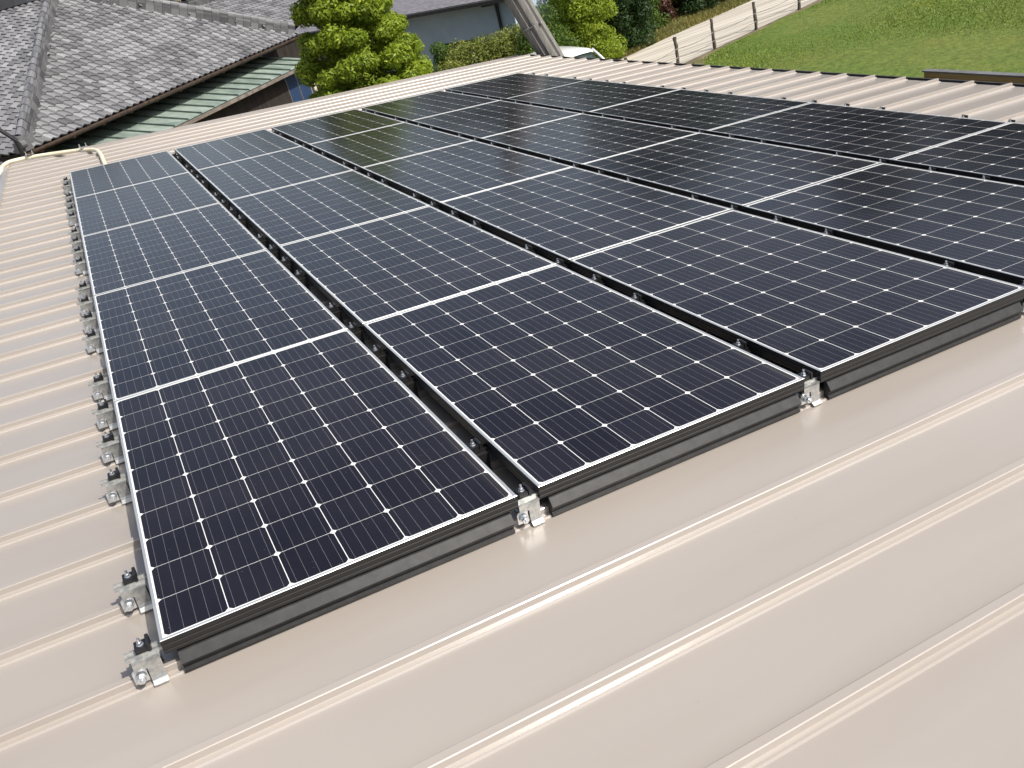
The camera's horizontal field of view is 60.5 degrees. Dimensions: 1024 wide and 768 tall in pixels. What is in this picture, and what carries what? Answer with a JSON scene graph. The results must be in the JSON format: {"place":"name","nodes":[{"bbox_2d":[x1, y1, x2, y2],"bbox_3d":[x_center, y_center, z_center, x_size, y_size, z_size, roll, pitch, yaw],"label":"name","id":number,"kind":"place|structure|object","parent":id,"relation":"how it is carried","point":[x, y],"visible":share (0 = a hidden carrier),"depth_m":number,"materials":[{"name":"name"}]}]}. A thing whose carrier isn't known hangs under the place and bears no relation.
{"place":"outdoors","nodes":[
{"label":"outdoors","id":0,"kind":"place"},
{"bbox_2d":[174,0,823,64],"bbox_3d":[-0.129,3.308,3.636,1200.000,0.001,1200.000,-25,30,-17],"label":"ground","id":1,"kind":"structure","parent":0,"point":[717,48],"depth_m":22.84,"materials":[{"name":"green plant"}]},
{"bbox_2d":[0,0,317,161],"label":"tiled house","id":2,"kind":"structure","parent":1,"relation":"on","point":[75,73],"depth_m":21.92,"materials":[{"name":"tile"}]},
{"bbox_2d":[0,128,24,156],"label":"pipe","id":3,"kind":"object","parent":2,"relation":"attached to","point":[10,136],"visible":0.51,"depth_m":12.24,"materials":[{"name":"grey metal"}]},
{"bbox_2d":[284,73,303,101],"bbox_3d":[-6.181,-8.102,25.526,0.052,1.898,0.598,-3,31,22],"label":"window","id":4,"kind":"structure","parent":2,"relation":"in","point":[291,81],"depth_m":25.33,"materials":[{"name":"blue glass"}]},
{"bbox_2d":[295,72,312,99],"bbox_3d":[-6.019,-8.412,26.004,0.052,1.898,0.598,-3,31,22],"label":"window","id":5,"kind":"structure","parent":2,"relation":"in","point":[305,90],"depth_m":25.82,"materials":[{"name":"blue glass"}]},
{"bbox_2d":[181,0,321,92],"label":"tiled annex","id":6,"kind":"object","parent":1,"relation":"on","point":[277,10],"visible":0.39,"depth_m":31.35,"materials":[{"name":"tile"}]},
{"bbox_2d":[289,0,432,99],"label":"clipped tree","id":7,"kind":"object","parent":1,"relation":"on","point":[350,50],"visible":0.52,"depth_m":15.38,"materials":[{"name":"green plant"}]},
{"bbox_2d":[295,0,555,73],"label":"grey building","id":8,"kind":"structure","parent":1,"relation":"on","point":[433,21],"depth_m":23.93,"materials":[{"name":"paint"}]},
{"bbox_2d":[445,39,480,58],"bbox_3d":[-1.224,-9.034,24.567,1.450,1.120,0.040,10,37,39],"label":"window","id":9,"kind":"structure","parent":8,"relation":"in","point":[473,39],"depth_m":24.54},
{"bbox_2d":[429,41,453,71],"bbox_3d":[-1.794,-7.816,22.519,1.217,1.870,1.088,-25,30,-17],"label":"ball bush","id":10,"kind":"object","parent":1,"relation":"on","point":[440,53],"visible":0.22,"depth_m":21.94,"materials":[{"name":"green plant"}]},
{"bbox_2d":[433,60,465,72],"bbox_3d":[-1.231,-6.657,20.334,2.207,1.716,1.056,-25,30,-17],"label":"bush","id":11,"kind":"object","parent":1,"relation":"on","point":[450,66],"visible":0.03,"depth_m":19.95,"materials":[{"name":"green plant"}]},
{"bbox_2d":[444,23,534,67],"bbox_3d":[-0.300,-7.853,21.829,2.605,1.886,1.444,-18,28,-5],"label":"clipped hedge","id":12,"kind":"object","parent":1,"relation":"on","point":[499,45],"visible":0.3,"depth_m":21.29,"materials":[{"name":"green plant"}]},
{"bbox_2d":[0,54,1023,767],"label":"metal roofed building","id":13,"kind":"structure","parent":1,"relation":"on","point":[834,582],"depth_m":2.24,"materials":[{"name":"beige metal"}]},
{"bbox_2d":[0,148,106,173],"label":"cable conduit","id":14,"kind":"object","parent":13,"relation":"attached to","point":[96,150],"visible":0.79,"depth_m":10.88,"materials":[{"name":"beige plastic"}]},
{"bbox_2d":[61,177,71,187],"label":"seam clamp","id":15,"kind":"object","parent":13,"relation":"attached to","point":[64,180],"visible":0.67,"depth_m":8.76,"materials":[{"name":"metal"}]},
{"bbox_2d":[62,182,72,193],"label":"seam clamp","id":16,"kind":"object","parent":13,"relation":"attached to","point":[66,186],"visible":0.92,"depth_m":8.48,"materials":[{"name":"metal"}]},
{"bbox_2d":[63,192,74,203],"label":"seam clamp","id":17,"kind":"object","parent":13,"relation":"attached to","point":[69,196],"visible":0.55,"depth_m":7.93,"materials":[{"name":"metal"}]},
{"bbox_2d":[64,198,76,211],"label":"seam clamp","id":18,"kind":"object","parent":13,"relation":"attached to","point":[70,202],"visible":0.65,"depth_m":7.66,"materials":[{"name":"metal"}]},
{"bbox_2d":[65,204,77,217],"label":"seam clamp","id":19,"kind":"object","parent":13,"relation":"attached to","point":[70,208],"visible":0.63,"depth_m":7.38,"materials":[{"name":"metal"}]},
{"bbox_2d":[66,211,78,226],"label":"seam clamp","id":20,"kind":"object","parent":13,"relation":"attached to","point":[72,216],"visible":0.87,"depth_m":7.11,"materials":[{"name":"metal"}]},
{"bbox_2d":[68,227,82,242],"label":"seam clamp","id":21,"kind":"object","parent":13,"relation":"attached to","point":[75,232],"visible":0.62,"depth_m":6.56,"materials":[{"name":"metal"}]},
{"bbox_2d":[69,236,83,251],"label":"seam clamp","id":22,"kind":"object","parent":13,"relation":"attached to","point":[76,241],"visible":0.67,"depth_m":6.29,"materials":[{"name":"metal"}]},
{"bbox_2d":[71,245,85,261],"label":"seam clamp","id":23,"kind":"object","parent":13,"relation":"attached to","point":[78,251],"visible":0.73,"depth_m":6.01,"materials":[{"name":"metal"}]},
{"bbox_2d":[72,256,88,274],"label":"seam clamp","id":24,"kind":"object","parent":13,"relation":"attached to","point":[79,263],"visible":0.92,"depth_m":5.73,"materials":[{"name":"metal"}]},
{"bbox_2d":[75,281,92,300],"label":"seam clamp","id":25,"kind":"object","parent":13,"relation":"attached to","point":[83,288],"visible":0.73,"depth_m":5.18,"materials":[{"name":"metal"}]},
{"bbox_2d":[77,295,95,315],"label":"seam clamp","id":26,"kind":"object","parent":13,"relation":"attached to","point":[84,303],"visible":0.86,"depth_m":4.91,"materials":[{"name":"metal"}]},
{"bbox_2d":[79,310,99,332],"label":"seam clamp","id":27,"kind":"object","parent":13,"relation":"attached to","point":[88,320],"visible":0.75,"depth_m":4.64,"materials":[{"name":"metal"}]},
{"bbox_2d":[82,329,103,353],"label":"seam clamp","id":28,"kind":"object","parent":13,"relation":"attached to","point":[92,337],"visible":0.89,"depth_m":4.36,"materials":[{"name":"metal"}]},
{"bbox_2d":[88,372,112,400],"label":"seam clamp","id":29,"kind":"object","parent":13,"relation":"attached to","point":[99,383],"visible":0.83,"depth_m":3.81,"materials":[{"name":"metal"}]},
{"bbox_2d":[91,399,117,429],"bbox_3d":[-1.646,0.119,3.555,0.090,0.120,0.102,-20,28,-20],"label":"seam clamp","id":30,"kind":"object","parent":13,"relation":"attached to","point":[103,410],"visible":0.84,"depth_m":3.54,"materials":[{"name":"metal"}]},
{"bbox_2d":[96,430,124,464],"bbox_3d":[-1.498,0.232,3.279,0.090,0.120,0.102,-20,28,-21],"label":"seam clamp","id":31,"kind":"object","parent":13,"relation":"attached to","point":[109,443],"visible":0.85,"depth_m":3.26,"materials":[{"name":"metal"}]},
{"bbox_2d":[100,467,132,504],"bbox_3d":[-1.353,0.344,3.006,0.090,0.120,0.102,-19,28,-20],"label":"seam clamp","id":32,"kind":"object","parent":13,"relation":"attached to","point":[115,481],"visible":0.92,"depth_m":2.99,"materials":[{"name":"metal"}]},
{"bbox_2d":[69,151,188,197],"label":"solar panel","id":33,"kind":"object","parent":13,"relation":"on","point":[118,174],"visible":0.73,"depth_m":8.43,"materials":[{"name":"black"}]},
{"bbox_2d":[113,567,152,613],"bbox_3d":[-1.057,0.571,2.452,0.090,0.120,0.102,-20,28,-21],"label":"seam clamp","id":34,"kind":"object","parent":13,"relation":"attached to","point":[131,585],"visible":0.88,"depth_m":2.43,"materials":[{"name":"metal"}]},
{"bbox_2d":[123,633,168,686],"bbox_3d":[-0.909,0.680,2.182,0.090,0.120,0.102,-20,28,-20],"label":"seam clamp","id":35,"kind":"object","parent":13,"relation":"attached to","point":[143,655],"visible":0.99,"depth_m":2.16,"materials":[{"name":"metal"}]},
{"bbox_2d":[74,172,219,236],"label":"solar panel","id":36,"kind":"object","parent":13,"relation":"on","point":[131,204],"visible":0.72,"depth_m":7.03,"materials":[{"name":"black"}]},
{"bbox_2d":[82,203,266,295],"bbox_3d":[-2.264,-0.911,5.764,0.992,0.042,1.650,-20,28,-20],"label":"solar panel","id":37,"kind":"object","parent":13,"relation":"on","point":[140,252],"visible":0.77,"depth_m":5.63,"materials":[{"name":"black"}]},
{"bbox_2d":[201,180,210,192],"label":"seam clamp","id":38,"kind":"object","parent":13,"relation":"attached to","point":[205,184],"visible":0.56,"depth_m":7.48,"materials":[{"name":"metal"}]},
{"bbox_2d":[214,193,221,202],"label":"seam clamp","id":39,"kind":"object","parent":13,"relation":"attached to","point":[218,197],"visible":0.42,"depth_m":6.93,"materials":[{"name":"metal"}]},
{"bbox_2d":[93,249,347,401],"bbox_3d":[-1.526,-0.349,4.388,0.992,0.042,1.650,-20,28,-20],"label":"solar panel","id":40,"kind":"object","parent":13,"relation":"on","point":[163,331],"visible":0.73,"depth_m":4.22,"materials":[{"name":"black"}]},
{"bbox_2d":[221,199,229,210],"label":"seam clamp","id":41,"kind":"object","parent":13,"relation":"attached to","point":[224,203],"visible":0.42,"depth_m":6.65,"materials":[{"name":"metal"}]},
{"bbox_2d":[229,207,238,219],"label":"seam clamp","id":42,"kind":"object","parent":13,"relation":"attached to","point":[233,212],"visible":0.45,"depth_m":6.38,"materials":[{"name":"metal"}]},
{"bbox_2d":[174,129,300,172],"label":"solar panel","id":43,"kind":"object","parent":13,"relation":"on","point":[199,156],"visible":0.81,"depth_m":8.79,"materials":[{"name":"black"}]},
{"bbox_2d":[237,215,249,231],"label":"seam clamp","id":44,"kind":"object","parent":13,"relation":"attached to","point":[242,221],"visible":0.58,"depth_m":6.10,"materials":[{"name":"metal"}]},
{"bbox_2d":[257,234,268,248],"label":"seam clamp","id":45,"kind":"object","parent":13,"relation":"attached to","point":[262,240],"visible":0.51,"depth_m":5.55,"materials":[{"name":"metal"}]},
{"bbox_2d":[268,245,280,261],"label":"seam clamp","id":46,"kind":"object","parent":13,"relation":"attached to","point":[273,250],"visible":0.56,"depth_m":5.28,"materials":[{"name":"metal"}]},
{"bbox_2d":[197,146,352,204],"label":"solar panel","id":47,"kind":"object","parent":13,"relation":"on","point":[258,174],"visible":0.88,"depth_m":7.39,"materials":[{"name":"black"}]},
{"bbox_2d":[280,257,294,275],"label":"seam clamp","id":48,"kind":"object","parent":13,"relation":"attached to","point":[287,263],"visible":0.56,"depth_m":5.00,"materials":[{"name":"metal"}]},
{"bbox_2d":[294,270,310,291],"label":"seam clamp","id":49,"kind":"object","parent":13,"relation":"attached to","point":[300,276],"visible":0.62,"depth_m":4.73,"materials":[{"name":"metal"}]},
{"bbox_2d":[113,329,518,653],"bbox_3d":[-0.788,0.212,3.012,0.992,0.043,1.650,-20,28,-20],"label":"solar panel","id":50,"kind":"object","parent":13,"relation":"on","point":[262,484],"visible":1,"depth_m":2.73,"materials":[{"name":"black"}]},
{"bbox_2d":[229,170,429,251],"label":"solar panel","id":51,"kind":"object","parent":13,"relation":"on","point":[277,218],"visible":0.9,"depth_m":6.00,"materials":[{"name":"black"}]},
{"bbox_2d":[327,302,344,324],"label":"seam clamp","id":52,"kind":"object","parent":13,"relation":"attached to","point":[334,310],"visible":0.58,"depth_m":4.18,"materials":[{"name":"metal"}]},
{"bbox_2d":[271,109,403,147],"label":"solar panel","id":53,"kind":"object","parent":13,"relation":"on","point":[307,132],"visible":0.89,"depth_m":9.15,"materials":[{"name":"black"}]},
{"bbox_2d":[177,512,515,672],"bbox_3d":[-0.412,0.544,2.353,0.936,0.065,0.031,-20,28,-20],"label":"edge rail","id":54,"kind":"object","parent":13,"relation":"on","point":[226,642],"visible":1,"depth_m":2.33,"materials":[{"name":"grey metal"}]},
{"bbox_2d":[347,322,365,345],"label":"seam clamp","id":55,"kind":"object","parent":13,"relation":"attached to","point":[355,330],"visible":0.49,"depth_m":3.90,"materials":[{"name":"metal"}]},
{"bbox_2d":[370,345,391,371],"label":"seam clamp","id":56,"kind":"object","parent":13,"relation":"attached to","point":[379,353],"visible":0.54,"depth_m":3.63,"materials":[{"name":"metal"}]},
{"bbox_2d":[309,122,471,172],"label":"solar panel","id":57,"kind":"object","parent":13,"relation":"on","point":[360,150],"visible":0.84,"depth_m":7.76,"materials":[{"name":"black"}]},
{"bbox_2d":[398,370,419,398],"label":"seam clamp","id":58,"kind":"object","parent":13,"relation":"attached to","point":[407,379],"visible":0.56,"depth_m":3.35,"materials":[{"name":"metal"}]},
{"bbox_2d":[279,206,555,331],"bbox_3d":[-0.589,-0.684,4.754,0.992,0.044,1.650,-20,28,-20],"label":"solar panel","id":59,"kind":"object","parent":13,"relation":"on","point":[364,273],"visible":0.84,"depth_m":4.59,"materials":[{"name":"black"}]},
{"bbox_2d":[361,90,498,122],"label":"solar panel","id":60,"kind":"object","parent":13,"relation":"on","point":[410,109],"visible":0.78,"depth_m":9.52,"materials":[{"name":"black"}]},
{"bbox_2d":[430,202,439,209],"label":"seam clamp","id":61,"kind":"object","parent":13,"relation":"attached to","point":[433,204],"visible":0.29,"depth_m":5.64,"materials":[{"name":"metal"}]},
{"bbox_2d":[450,211,460,219],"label":"seam clamp","id":62,"kind":"object","parent":13,"relation":"attached to","point":[454,214],"visible":0.31,"depth_m":5.37,"materials":[{"name":"metal"}]},
{"bbox_2d":[362,140,572,207],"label":"solar panel","id":63,"kind":"object","parent":13,"relation":"on","point":[437,176],"visible":0.88,"depth_m":6.37,"materials":[{"name":"black"}]},
{"bbox_2d":[471,221,483,229],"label":"seam clamp","id":64,"kind":"object","parent":13,"relation":"attached to","point":[477,224],"visible":0.29,"depth_m":5.09,"materials":[{"name":"metal"}]},
{"bbox_2d":[466,438,493,472],"bbox_3d":[-0.116,0.232,2.821,0.090,0.120,0.102,-20,28,-21],"label":"seam clamp","id":65,"kind":"object","parent":13,"relation":"attached to","point":[478,449],"visible":0.52,"depth_m":2.80,"materials":[{"name":"metal"}]},
{"bbox_2d":[412,100,581,141],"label":"solar panel","id":66,"kind":"object","parent":13,"relation":"on","point":[478,122],"visible":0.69,"depth_m":8.13,"materials":[{"name":"black"}]},
{"bbox_2d":[445,73,583,100],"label":"solar panel","id":67,"kind":"object","parent":13,"relation":"on","point":[508,86],"visible":0.67,"depth_m":9.90,"materials":[{"name":"black"}]},
{"bbox_2d":[514,482,544,526],"bbox_3d":[0.036,0.344,2.546,0.090,0.120,0.102,-20,28,-21],"label":"seam clamp","id":68,"kind":"object","parent":13,"relation":"attached to","point":[527,496],"visible":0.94,"depth_m":2.53,"materials":[{"name":"metal"}]},
{"bbox_2d":[523,244,536,254],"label":"seam clamp","id":69,"kind":"object","parent":13,"relation":"attached to","point":[528,248],"visible":0.34,"depth_m":4.54,"materials":[{"name":"metal"}]},
{"bbox_2d":[554,258,567,268],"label":"seam clamp","id":70,"kind":"object","parent":13,"relation":"attached to","point":[560,262],"visible":0.35,"depth_m":4.27,"materials":[{"name":"metal"}]},
{"bbox_2d":[363,264,804,498],"bbox_3d":[0.149,-0.123,3.379,0.992,0.042,1.650,-20,28,-20],"label":"solar panel","id":71,"kind":"object","parent":13,"relation":"on","point":[547,381],"visible":1,"depth_m":3.12,"materials":[{"name":"black"}]},
{"bbox_2d":[440,167,731,267],"bbox_3d":[0.349,-1.022,5.120,0.992,0.042,1.650,-20,28,-20],"label":"solar panel","id":72,"kind":"object","parent":13,"relation":"on","point":[566,215],"visible":0.87,"depth_m":4.96,"materials":[{"name":"black"}]},
{"bbox_2d":[481,113,697,168],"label":"solar panel","id":73,"kind":"object","parent":13,"relation":"on","point":[579,140],"visible":0.76,"depth_m":6.74,"materials":[{"name":"black"}]},
{"bbox_2d":[506,80,678,113],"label":"solar panel","id":74,"kind":"object","parent":13,"relation":"on","point":[587,96],"visible":0.74,"depth_m":8.50,"materials":[{"name":"black"}]},
{"bbox_2d":[590,274,605,285],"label":"seam clamp","id":75,"kind":"object","parent":13,"relation":"attached to","point":[596,278],"visible":0.32,"depth_m":3.99,"materials":[{"name":"metal"}]},
{"bbox_2d":[630,293,646,304],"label":"seam clamp","id":76,"kind":"object","parent":13,"relation":"attached to","point":[637,297],"visible":0.31,"depth_m":3.72,"materials":[{"name":"metal"}]},
{"bbox_2d":[547,393,801,516],"bbox_3d":[0.526,0.208,2.719,0.936,0.066,0.031,-20,28,-20],"label":"edge rail","id":77,"kind":"object","parent":13,"relation":"on","point":[592,488],"visible":1,"depth_m":2.70,"materials":[{"name":"grey metal"}]},
{"bbox_2d":[589,89,811,133],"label":"solar panel","id":78,"kind":"object","parent":13,"relation":"on","point":[691,110],"visible":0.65,"depth_m":7.11,"materials":[{"name":"black"}]},
{"bbox_2d":[582,133,881,211],"bbox_3d":[1.286,-1.358,5.485,0.992,0.043,1.650,-20,28,-20],"label":"solar panel","id":79,"kind":"object","parent":13,"relation":"on","point":[727,172],"visible":0.77,"depth_m":5.33,"materials":[{"name":"black"}]},
{"bbox_2d":[731,339,752,353],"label":"seam clamp","id":80,"kind":"object","parent":13,"relation":"attached to","point":[741,344],"visible":0.36,"depth_m":3.17,"materials":[{"name":"metal"}]},
{"bbox_2d":[772,216,784,222],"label":"seam clamp","id":81,"kind":"object","parent":13,"relation":"attached to","point":[777,218],"visible":0.23,"depth_m":4.36,"materials":[{"name":"metal"}]},
{"bbox_2d":[570,210,1023,382],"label":"solar panel","id":82,"kind":"object","parent":13,"relation":"on","point":[822,307],"visible":1,"depth_m":3.51,"materials":[{"name":"black"}]},
{"bbox_2d":[796,368,821,406],"bbox_3d":[0.972,0.007,2.914,0.090,0.120,0.102,-20,28,-21],"label":"seam clamp","id":83,"kind":"object","parent":13,"relation":"attached to","point":[811,382],"visible":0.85,"depth_m":2.89,"materials":[{"name":"metal"}]},
{"bbox_2d":[822,229,834,235],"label":"seam clamp","id":84,"kind":"object","parent":13,"relation":"attached to","point":[828,232],"visible":0.22,"depth_m":4.08,"materials":[{"name":"metal"}]},
{"bbox_2d":[708,102,1010,163],"bbox_3d":[2.224,-1.693,5.852,0.992,0.042,1.650,-20,28,-20],"label":"solar panel","id":85,"kind":"object","parent":13,"relation":"on","point":[876,135],"visible":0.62,"depth_m":5.71,"materials":[{"name":"black"}]},
{"bbox_2d":[743,163,1023,284],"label":"solar panel","id":86,"kind":"object","parent":13,"relation":"on","point":[971,224],"visible":0.91,"depth_m":4.14,"materials":[{"name":"black"}]},
{"bbox_2d":[824,301,1023,398],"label":"edge rail","id":87,"kind":"object","parent":13,"relation":"on","point":[845,382],"visible":1,"depth_m":3.06,"materials":[{"name":"grey metal"}]},
{"bbox_2d":[941,260,956,268],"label":"seam clamp","id":88,"kind":"object","parent":13,"relation":"attached to","point":[948,263],"visible":0.16,"depth_m":3.54,"materials":[{"name":"metal"}]},
{"bbox_2d":[892,122,1023,185],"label":"solar panel","id":89,"kind":"object","parent":13,"relation":"on","point":[996,154],"visible":0.82,"depth_m":4.84,"materials":[{"name":"black"}]},
{"bbox_2d":[1019,280,1023,311],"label":"seam clamp","id":90,"kind":"object","parent":13,"relation":"attached to","point":[1021,284],"visible":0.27,"depth_m":3.27,"materials":[{"name":"metal"}]},
{"bbox_2d":[505,0,563,55],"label":"leaning pole","id":91,"kind":"object","parent":1,"relation":"on","point":[534,27],"visible":0.24,"depth_m":13.15,"materials":[{"name":"metal"}]},
{"bbox_2d":[514,3,582,54],"bbox_3d":[0.919,-8.050,21.282,1.747,2.188,1.556,-25,30,-17],"label":"light green bush","id":92,"kind":"object","parent":1,"relation":"on","point":[558,35],"visible":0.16,"depth_m":20.94,"materials":[{"name":"green plant"}]},
{"bbox_2d":[530,46,604,58],"bbox_3d":[1.088,-6.301,18.746,1.780,1.497,3.320,-25,30,-17],"label":"parked car","id":93,"kind":"object","parent":1,"relation":"on","point":[569,51],"visible":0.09,"depth_m":18.15,"materials":[{"name":"white paint"}]},
{"bbox_2d":[546,0,627,58],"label":"round shrub","id":94,"kind":"object","parent":1,"relation":"on","point":[581,18],"visible":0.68,"depth_m":23.00,"materials":[{"name":"green plant"}]},
{"bbox_2d":[596,0,657,51],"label":"dense shrub","id":95,"kind":"object","parent":1,"relation":"on","point":[633,35],"visible":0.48,"depth_m":24.48,"materials":[{"name":"green plant"}]},
{"bbox_2d":[624,0,669,29],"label":"verge bush","id":96,"kind":"object","parent":1,"relation":"on","point":[658,21],"visible":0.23,"depth_m":26.41,"materials":[{"name":"green plant"}]},
{"bbox_2d":[618,0,676,26],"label":"red leaved shrub","id":97,"kind":"object","parent":1,"relation":"on","point":[665,6],"visible":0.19,"depth_m":26.72,"materials":[{"name":"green plant"}]},
{"bbox_2d":[611,0,750,59],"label":"verge grass","id":98,"kind":"structure","parent":1,"relation":"on","point":[681,22],"depth_m":26.44,"materials":[{"name":"green plant"}]},
{"bbox_2d":[670,0,725,14],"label":"flowering bush","id":99,"kind":"object","parent":1,"relation":"on","point":[690,5],"visible":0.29,"depth_m":27.35,"materials":[{"name":"green plant"}]},
{"bbox_2d":[624,0,802,62],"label":"post and wire fence","id":100,"kind":"object","parent":1,"relation":"on","point":[755,22],"visible":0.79,"depth_m":22.17,"materials":[{"name":"wood"}]},
{"bbox_2d":[922,68,1023,83],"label":"timber beam","id":101,"kind":"structure","parent":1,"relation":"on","point":[1003,77],"depth_m":7.22,"materials":[{"name":"wood"}]},
{"bbox_2d":[620,0,816,62],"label":"path","id":102,"kind":"structure","parent":0,"point":[686,37],"depth_m":24.25,"materials":[{"name":"concrete"}]},
{"bbox_2d":[690,0,1023,77],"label":"lawn","id":103,"kind":"structure","parent":0,"point":[937,55],"depth_m":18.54,"materials":[{"name":"green plant"}]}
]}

